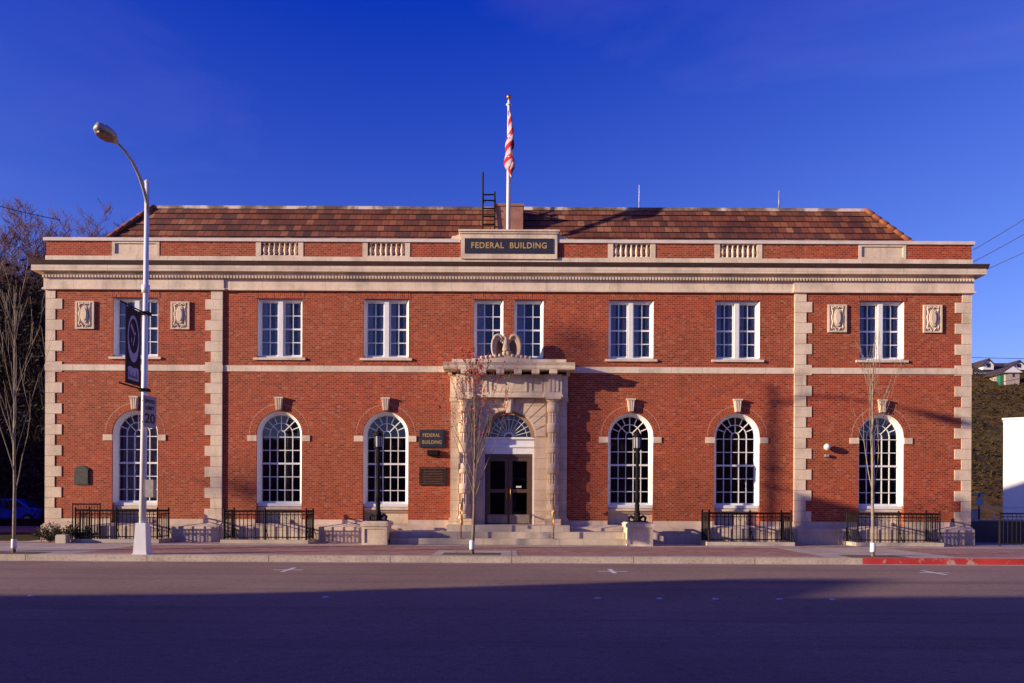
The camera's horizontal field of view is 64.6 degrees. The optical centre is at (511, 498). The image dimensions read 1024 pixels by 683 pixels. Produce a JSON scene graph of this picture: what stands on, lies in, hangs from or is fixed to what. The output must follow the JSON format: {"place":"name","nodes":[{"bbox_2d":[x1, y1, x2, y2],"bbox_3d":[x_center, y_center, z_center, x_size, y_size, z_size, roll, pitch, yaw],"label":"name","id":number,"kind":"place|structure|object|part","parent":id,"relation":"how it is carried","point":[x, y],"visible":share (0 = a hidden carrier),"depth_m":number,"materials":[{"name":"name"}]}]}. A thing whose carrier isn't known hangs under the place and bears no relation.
{"place":"outdoors","nodes":[
{"label":"outdoors","id":0,"kind":"place"},
{"bbox_2d":[0,532,40,540],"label":"lawn","id":1,"kind":"structure","parent":0,"point":[20,536],"depth_m":29.47,"materials":[{"name":"green plant"}]},
{"bbox_2d":[0,526,40,531],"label":"car park","id":2,"kind":"structure","parent":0,"point":[18,528],"depth_m":40.63,"materials":[{"name":"grey asphalt"}]},
{"bbox_2d":[0,498,44,518],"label":"parked car","id":3,"kind":"object","parent":2,"relation":"on","point":[23,510],"visible":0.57,"depth_m":45.18,"materials":[{"name":"blue paint"}]},
{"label":"side window","id":4,"kind":"part","parent":3,"relation":"part of","materials":[{"name":"black glass"}]},
{"bbox_2d":[0,304,44,525],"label":"wooded hillside","id":5,"kind":"structure","parent":0,"point":[24,522],"depth_m":51.95,"materials":[{"name":"brown plant"}]},
{"bbox_2d":[0,255,10,289],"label":"bare tree","id":6,"kind":"object","parent":5,"relation":"on","point":[1,266],"depth_m":61.87,"materials":[{"name":"brown plant"}]},
{"bbox_2d":[0,251,44,318],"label":"bare tree","id":7,"kind":"object","parent":5,"relation":"on","point":[2,279],"visible":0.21,"depth_m":60.20,"materials":[{"name":"brown plant"}]},
{"bbox_2d":[0,259,45,519],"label":"hillside brush","id":8,"kind":"object","parent":5,"relation":"on","point":[25,489],"visible":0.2,"depth_m":51.96,"materials":[{"name":"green plant"}]},
{"bbox_2d":[0,203,64,282],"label":"bare tree","id":9,"kind":"object","parent":5,"relation":"on","point":[7,245],"visible":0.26,"depth_m":69.56,"materials":[{"name":"brown plant"}]},
{"bbox_2d":[0,196,81,281],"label":"bare tree","id":10,"kind":"object","parent":5,"relation":"on","point":[15,214],"visible":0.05,"depth_m":73.10,"materials":[{"name":"brown plant"}]},
{"bbox_2d":[59,200,126,236],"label":"bare tree","id":11,"kind":"object","parent":5,"relation":"on","point":[106,209],"visible":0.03,"depth_m":78.40,"materials":[{"name":"brown plant"}]},
{"bbox_2d":[0,206,57,219],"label":"overhead cable","id":12,"kind":"object","parent":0,"point":[28,213],"visible":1,"depth_m":65.91,"materials":[{"name":"black rubber"}]},
{"bbox_2d":[22,540,993,545],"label":"pavement","id":13,"kind":"structure","parent":0,"point":[653,544],"depth_m":26.34,"materials":[{"name":"concrete"}]},
{"bbox_2d":[71,506,172,542],"bbox_3d":[-12.536,0.868,26.110,2.831,1.250,0.980,0,0,0],"label":"areaway railing","id":14,"kind":"object","parent":13,"relation":"on","point":[120,540],"visible":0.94,"depth_m":25.71,"materials":[{"name":"metal"}]},
{"bbox_2d":[72,503,100,538],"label":"iron gate","id":15,"kind":"structure","parent":14,"relation":"attached to","point":[86,504],"depth_m":26.55,"materials":[{"name":"black metal"}]},
{"bbox_2d":[220,507,316,543],"bbox_3d":[-7.816,0.889,26.150,2.831,1.250,1.060,0,0,0],"label":"areaway railing","id":16,"kind":"object","parent":13,"relation":"on","point":[309,520],"visible":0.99,"depth_m":25.71,"materials":[{"name":"metal"}]},
{"bbox_2d":[699,509,794,545],"bbox_3d":[7.584,0.959,26.150,2.831,1.250,1.060,0,0,0],"label":"areaway railing","id":17,"kind":"object","parent":13,"relation":"on","point":[785,517],"visible":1,"depth_m":25.71,"materials":[{"name":"metal"}]},
{"bbox_2d":[844,510,943,546],"bbox_3d":[12.304,0.981,26.110,2.831,1.250,0.980,0,0,0],"label":"areaway railing","id":18,"kind":"object","parent":13,"relation":"on","point":[926,543],"visible":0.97,"depth_m":25.71,"materials":[{"name":"metal"}]},
{"bbox_2d":[0,561,1023,682],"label":"road","id":19,"kind":"structure","parent":0,"point":[169,622],"depth_m":10.42,"materials":[{"name":"grey asphalt"}]},
{"bbox_2d":[0,560,1023,565],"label":"gutter","id":20,"kind":"object","parent":19,"relation":"on","point":[513,563],"visible":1,"depth_m":20.16,"materials":[{"name":"concrete"}]},
{"bbox_2d":[0,542,1023,557],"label":"pavement","id":21,"kind":"structure","parent":0,"point":[525,551],"depth_m":22.76,"materials":[{"name":"brick"}]},
{"bbox_2d":[31,524,63,541],"bbox_3d":[-14.778,1.104,25.938,1.180,0.578,0.664,0,0,0],"label":"shrub","id":22,"kind":"object","parent":21,"relation":"on","point":[47,536],"visible":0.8,"depth_m":25.85,"materials":[{"name":"green plant"}]},
{"bbox_2d":[55,534,69,542],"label":"stone block","id":23,"kind":"structure","parent":21,"relation":"on","point":[62,538],"depth_m":25.26,"materials":[{"name":"concrete"}]},
{"bbox_2d":[47,521,84,539],"bbox_3d":[-14.208,1.030,25.740,1.354,0.729,0.706,0,0,0],"label":"shrub","id":24,"kind":"object","parent":21,"relation":"on","point":[70,531],"visible":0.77,"depth_m":25.71,"materials":[{"name":"green plant"}]},
{"bbox_2d":[0,544,132,552],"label":"concrete panel","id":25,"kind":"object","parent":21,"relation":"on","point":[58,548],"visible":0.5,"depth_m":23.04,"materials":[{"name":"grey concrete"}]},
{"bbox_2d":[0,552,45,553],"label":"tree pit","id":26,"kind":"object","parent":25,"relation":"on","point":[21,552],"visible":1,"depth_m":20.91,"materials":[{"name":"soil"}]},
{"bbox_2d":[0,261,53,552],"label":"street tree","id":27,"kind":"object","parent":26,"relation":"on","point":[14,539],"visible":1,"depth_m":20.84,"materials":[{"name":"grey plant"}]},
{"bbox_2d":[75,526,96,538],"bbox_3d":[-13.731,1.134,25.942,0.927,0.545,0.520,0,0,-22],"label":"shrub","id":28,"kind":"object","parent":21,"relation":"on","point":[90,533],"visible":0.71,"depth_m":25.90,"materials":[{"name":"green plant"}]},
{"bbox_2d":[93,122,155,554],"bbox_3d":[-9.326,-3.572,19.477,0.485,9.960,2.655,0,0,0],"label":"street lamp","id":29,"kind":"object","parent":21,"relation":"on","point":[142,534],"visible":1,"depth_m":20.55,"materials":[{"name":"grey metal"}]},
{"bbox_2d":[125,305,140,386],"bbox_3d":[-9.308,-3.742,19.900,0.030,1.860,0.800,0,0,0],"label":"street banner","id":30,"kind":"object","parent":29,"relation":"hanging from","point":[132,346],"visible":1,"depth_m":19.86,"materials":[{"name":"fabric"}]},
{"bbox_2d":[142,395,155,428],"bbox_3d":[-9.235,-2.212,20.603,0.070,0.800,0.520,0,0,12],"label":"speed sign","id":31,"kind":"object","parent":29,"relation":"attached to","point":[149,412],"visible":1,"depth_m":20.58,"materials":[{"name":"white metal"}]},
{"bbox_2d":[360,521,392,544],"bbox_3d":[-4.275,1.113,25.705,0.860,0.835,1.130,0,0,0],"label":"stone pedestal","id":32,"kind":"object","parent":21,"relation":"on","point":[376,532],"visible":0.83,"depth_m":25.20,"materials":[{"name":"stone"}]},
{"bbox_2d":[367,428,388,520],"bbox_3d":[-4.266,-0.776,25.820,0.634,3.016,0.634,0,0,0],"label":"entrance lamp","id":33,"kind":"object","parent":32,"relation":"on","point":[378,447],"visible":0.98,"depth_m":25.77,"materials":[{"name":"black metal"}]},
{"bbox_2d":[433,550,517,554],"bbox_3d":[-0.957,1.441,21.720,2.200,0.001,1.960,0,0,0],"label":"concrete panel","id":34,"kind":"object","parent":21,"relation":"on","point":[439,552],"visible":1,"depth_m":22.16,"materials":[{"name":"grey concrete"}]},
{"bbox_2d":[442,552,499,554],"bbox_3d":[-1.056,1.436,21.280,1.500,0.001,0.840,0,0,0],"label":"tree pit","id":35,"kind":"object","parent":34,"relation":"on","point":[446,553],"visible":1,"depth_m":21.01,"materials":[{"name":"soil"}]},
{"bbox_2d":[432,347,520,553],"bbox_3d":[-1.046,-1.301,21.220,2.055,5.496,1.917,0,0,-27],"label":"street tree","id":36,"kind":"object","parent":35,"relation":"on","point":[475,431],"visible":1,"depth_m":21.25,"materials":[{"name":"brown plant"}]},
{"bbox_2d":[0,543,1023,548],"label":"concrete band","id":37,"kind":"object","parent":21,"relation":"on","point":[531,545],"visible":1,"depth_m":25.02,"materials":[{"name":"grey concrete"}]},
{"bbox_2d":[37,553,1023,558],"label":"kerb strip","id":38,"kind":"object","parent":21,"relation":"on","point":[508,555],"visible":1,"depth_m":20.62,"materials":[{"name":"concrete"}]},
{"bbox_2d":[622,522,653,545],"bbox_3d":[3.985,1.151,25.705,0.860,0.835,1.130,0,0,0],"label":"stone pedestal","id":39,"kind":"object","parent":21,"relation":"on","point":[638,533],"visible":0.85,"depth_m":25.20,"materials":[{"name":"stone"}]},
{"bbox_2d":[626,429,647,521],"bbox_3d":[3.993,-0.739,25.820,0.634,3.016,0.634,0,0,0],"label":"entrance lamp","id":40,"kind":"object","parent":39,"relation":"on","point":[637,448],"visible":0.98,"depth_m":25.77,"materials":[{"name":"black metal"}]},
{"bbox_2d":[779,548,949,556],"bbox_3d":[9.693,1.490,22.695,3.400,0.001,3.910,0,0,0],"label":"concrete panel","id":41,"kind":"object","parent":21,"relation":"on","point":[830,552],"visible":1,"depth_m":22.61,"materials":[{"name":"grey concrete"}]},
{"bbox_2d":[840,555,909,557],"bbox_3d":[9.353,1.484,21.000,1.500,0.001,0.840,0,0,0],"label":"tree pit","id":42,"kind":"object","parent":41,"relation":"on","point":[872,556],"visible":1,"depth_m":20.94,"materials":[{"name":"soil"}]},
{"bbox_2d":[850,330,905,555],"bbox_3d":[9.328,-1.452,20.796,1.328,5.889,1.410,0,0,29],"label":"street tree","id":43,"kind":"object","parent":42,"relation":"on","point":[872,543],"visible":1,"depth_m":20.98,"materials":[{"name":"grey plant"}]},
{"bbox_2d":[0,0,1023,362],"label":"sky","id":44,"kind":"structure","parent":0,"point":[910,113],"materials":[{"name":"blue"}]},
{"bbox_2d":[970,373,1023,518],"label":"grassy hill","id":45,"kind":"structure","parent":0,"point":[988,501],"depth_m":96.85,"materials":[{"name":"green plant"}]},
{"bbox_2d":[971,370,1023,498],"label":"hill scrub","id":46,"kind":"object","parent":45,"relation":"on","point":[980,425],"visible":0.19,"depth_m":102.99,"materials":[{"name":"green plant"}]},
{"bbox_2d":[971,358,1023,373],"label":"hill house","id":47,"kind":"structure","parent":45,"relation":"on","point":[988,365],"depth_m":135.96,"materials":[{"name":"white"}]},
{"bbox_2d":[996,375,1003,384],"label":"green shed","id":48,"kind":"structure","parent":45,"relation":"on","point":[1000,378],"depth_m":122.40,"materials":[{"name":"paint"}]},
{"bbox_2d":[983,365,1023,384],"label":"hill garage","id":49,"kind":"structure","parent":45,"relation":"on","point":[1011,372],"depth_m":122.00,"materials":[{"name":"beige"}]},
{"bbox_2d":[972,357,1023,358],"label":"overhead cable","id":50,"kind":"object","parent":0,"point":[1004,358],"visible":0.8,"depth_m":89.98,"materials":[{"name":"black rubber"}]},
{"bbox_2d":[973,219,1023,249],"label":"overhead cable","id":51,"kind":"object","parent":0,"point":[999,234],"visible":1,"depth_m":28.16,"materials":[{"name":"black rubber"}]},
{"bbox_2d":[973,234,1023,261],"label":"overhead cable","id":52,"kind":"object","parent":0,"point":[998,248],"visible":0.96,"depth_m":28.20,"materials":[{"name":"black rubber"}]},
{"bbox_2d":[975,542,1023,545],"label":"pavement","id":53,"kind":"structure","parent":0,"point":[997,543],"depth_m":27.71,"materials":[{"name":"concrete"}]},
{"bbox_2d":[999,511,1023,545],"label":"street railing","id":54,"kind":"object","parent":53,"relation":"on","point":[1007,516],"visible":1,"depth_m":26.14,"materials":[{"name":"black metal"}]},
{"label":"ground","id":55,"kind":"structure","parent":0,"visible":0},
{"bbox_2d":[0,554,862,563],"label":"kerb","id":56,"kind":"structure","parent":55,"relation":"on","point":[485,559],"depth_m":20.32,"materials":[{"name":"concrete"}]},
{"bbox_2d":[28,203,989,545],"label":"brick building","id":57,"kind":"structure","parent":55,"relation":"on","point":[298,355],"depth_m":26.99,"materials":[{"name":"red brick"},{"name":"limestone"},{"name":"clay roof tile"}]},
{"bbox_2d":[74,465,88,484],"bbox_3d":[-14.306,-0.795,26.927,0.480,0.640,0.053,0,0,0],"label":"green plaque","id":58,"kind":"object","parent":57,"relation":"attached to","point":[81,474],"visible":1,"depth_m":26.90,"materials":[{"name":"green metal"}]},
{"bbox_2d":[103,396,165,522],"bbox_3d":[-12.566,-1.311,27.105,2.080,4.207,0.580,0,0,0],"label":"arched window","id":59,"kind":"structure","parent":57,"relation":"in","point":[117,436],"depth_m":27.11,"materials":[{"name":"white paint"}]},
{"bbox_2d":[108,290,160,358],"bbox_3d":[-12.531,-5.799,27.115,1.734,2.295,0.440,0,0,0],"label":"sash window","id":60,"kind":"structure","parent":57,"relation":"in","point":[119,307],"depth_m":27.13,"materials":[{"name":"white paint"}]},
{"bbox_2d":[247,397,309,522],"bbox_3d":[-7.779,-1.289,27.150,2.080,4.207,0.580,0,0,0],"label":"arched window","id":61,"kind":"structure","parent":57,"relation":"in","point":[293,413],"depth_m":27.15,"materials":[{"name":"white paint"}]},
{"bbox_2d":[253,291,305,359],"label":"sash window","id":62,"kind":"structure","parent":57,"relation":"in","point":[282,315],"depth_m":27.19,"materials":[{"name":"white paint"}]},
{"bbox_2d":[354,397,415,523],"bbox_3d":[-4.229,-1.273,27.150,2.080,4.207,0.580,0,0,0],"label":"arched window","id":63,"kind":"structure","parent":57,"relation":"in","point":[397,512],"depth_m":27.15,"materials":[{"name":"white paint"}]},
{"bbox_2d":[360,292,411,360],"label":"sash window","id":64,"kind":"structure","parent":57,"relation":"in","point":[387,316],"depth_m":27.21,"materials":[{"name":"white paint"}]},
{"bbox_2d":[419,430,444,447],"bbox_3d":[-2.661,-2.007,26.965,0.840,0.590,0.065,0,0,0],"label":"name plaque","id":65,"kind":"object","parent":57,"relation":"attached to","point":[431,438],"visible":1,"depth_m":26.94,"materials":[{"name":"black metal"}]},
{"bbox_2d":[419,467,446,484],"bbox_3d":[-2.627,-0.762,26.969,0.920,0.600,0.058,0,0,0],"label":"bronze plaque","id":66,"kind":"object","parent":57,"relation":"attached to","point":[432,475],"visible":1,"depth_m":26.95,"materials":[{"name":"brown metal"}]},
{"bbox_2d":[427,450,439,455],"bbox_3d":[-2.613,-1.527,26.924,0.400,0.190,0.148,0,0,0],"label":"intercom box","id":67,"kind":"object","parent":57,"relation":"attached to","point":[433,452],"visible":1,"depth_m":26.85,"materials":[{"name":"black metal"}]},
{"bbox_2d":[460,498,463,538],"bbox_3d":[-1.603,0.601,25.829,0.048,1.283,1.107,0,0,0],"label":"brass handrail","id":68,"kind":"object","parent":57,"relation":"on","point":[461,514],"visible":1,"depth_m":25.47,"materials":[{"name":"gold metal"}]},
{"bbox_2d":[471,292,505,358],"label":"sash window","id":69,"kind":"structure","parent":57,"relation":"in","point":[479,305],"depth_m":27.19,"materials":[{"name":"white paint"}]},
{"bbox_2d":[482,172,495,228],"bbox_3d":[-0.825,-10.004,28.934,0.484,3.103,0.932,0,0,0],"label":"roof ladder","id":70,"kind":"object","parent":57,"relation":"on","point":[483,208],"visible":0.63,"depth_m":28.57,"materials":[{"name":"black metal"}]},
{"bbox_2d":[480,333,532,358],"bbox_3d":[-0.187,-4.991,26.575,1.768,0.881,0.450,0,0,0],"label":"eagle statue","id":71,"kind":"object","parent":57,"relation":"on","point":[506,349],"visible":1,"depth_m":26.51,"materials":[{"name":"stone"}]},
{"bbox_2d":[506,94,511,228],"bbox_3d":[-0.120,-10.906,27.950,0.260,6.110,0.260,0,0,0],"label":"flagpole","id":72,"kind":"object","parent":57,"relation":"on","point":[508,199],"visible":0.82,"depth_m":27.90,"materials":[{"name":"white metal"}]},
{"bbox_2d":[504,110,514,177],"bbox_3d":[-0.080,-12.160,27.722,0.259,2.283,0.490,0,0,-41],"label":"national flag","id":73,"kind":"object","parent":72,"relation":"hanging from","point":[509,163],"visible":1,"depth_m":27.64,"materials":[{"name":"fabric"}]},
{"bbox_2d":[512,292,545,358],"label":"sash window","id":74,"kind":"structure","parent":57,"relation":"in","point":[519,306],"depth_m":27.19,"materials":[{"name":"white paint"}]},
{"bbox_2d":[552,498,554,538],"bbox_3d":[1.307,0.615,25.829,0.048,1.283,1.107,0,0,0],"label":"brass handrail","id":75,"kind":"object","parent":57,"relation":"on","point":[553,511],"visible":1,"depth_m":25.46,"materials":[{"name":"gold metal"}]},
{"bbox_2d":[599,398,661,524],"bbox_3d":[3.937,-1.236,27.150,2.080,4.207,0.580,0,0,0],"label":"arched window","id":76,"kind":"structure","parent":57,"relation":"in","point":[618,513],"depth_m":27.14,"materials":[{"name":"white paint"}]},
{"bbox_2d":[605,293,656,361],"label":"sash window","id":77,"kind":"structure","parent":57,"relation":"in","point":[629,317],"depth_m":27.21,"materials":[{"name":"white paint"}]},
{"bbox_2d":[705,399,767,524],"bbox_3d":[7.487,-1.220,27.150,2.080,4.207,0.580,0,0,0],"label":"arched window","id":78,"kind":"structure","parent":57,"relation":"in","point":[727,413],"depth_m":27.15,"materials":[{"name":"white paint"}]},
{"bbox_2d":[711,293,763,361],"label":"sash window","id":79,"kind":"structure","parent":57,"relation":"in","point":[735,318],"depth_m":27.21,"materials":[{"name":"white paint"}]},
{"bbox_2d":[778,190,779,207],"bbox_3d":[9.800,-10.957,29.720,0.129,0.723,0.129,0,0,-23],"label":"roof aerial","id":80,"kind":"object","parent":57,"relation":"on","point":[779,199],"visible":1,"depth_m":29.70,"materials":[{"name":"white metal"}]},
{"bbox_2d":[824,444,830,456],"bbox_3d":[10.428,-1.620,26.819,0.230,0.435,0.272,0,0,0],"label":"wall globe lamp","id":81,"kind":"object","parent":57,"relation":"attached to","point":[827,446],"visible":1,"depth_m":26.74,"materials":[{"name":"white glass"}]},
{"bbox_2d":[850,399,912,525],"bbox_3d":[12.274,-1.198,27.105,2.080,4.207,0.580,0,0,0],"label":"arched window","id":82,"kind":"structure","parent":57,"relation":"in","point":[899,440],"depth_m":27.11,"materials":[{"name":"white paint"}]},
{"bbox_2d":[856,293,908,362],"bbox_3d":[12.309,-5.687,27.115,1.734,2.295,0.440,0,0,0],"label":"sash window","id":83,"kind":"structure","parent":57,"relation":"in","point":[877,318],"depth_m":27.17,"materials":[{"name":"white paint"}]},
{"bbox_2d":[862,558,1023,564],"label":"red kerb","id":84,"kind":"structure","parent":55,"relation":"on","point":[972,561],"depth_m":20.32,"materials":[{"name":"paint"}]},
{"bbox_2d":[971,519,1023,545],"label":"wall","id":85,"kind":"structure","parent":55,"relation":"on","point":[986,530],"depth_m":28.60,"materials":[{"name":"concrete"}]},
{"bbox_2d":[980,507,1023,518],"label":"guard rail","id":86,"kind":"object","parent":55,"relation":"on","point":[1000,507],"visible":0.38,"depth_m":44.12,"materials":[{"name":"metal"}]},
{"bbox_2d":[1002,417,1023,519],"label":"white building","id":87,"kind":"structure","parent":55,"relation":"on","point":[1013,462],"depth_m":53.48,"materials":[{"name":"paint"}]},
{"label":"side road","id":88,"kind":"structure","parent":0,"visible":0},
{"bbox_2d":[971,509,981,518],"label":"stone pier","id":89,"kind":"structure","parent":88,"relation":"on","point":[974,513],"depth_m":43.00,"materials":[{"name":"concrete"}]},
{"bbox_2d":[973,493,984,518],"bbox_3d":[23.059,0.630,39.987,0.540,1.850,0.095,0,0,0],"label":"stop sign","id":90,"kind":"object","parent":88,"relation":"on","point":[979,501],"visible":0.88,"depth_m":39.97,"materials":[{"name":"blue metal"}]}
]}

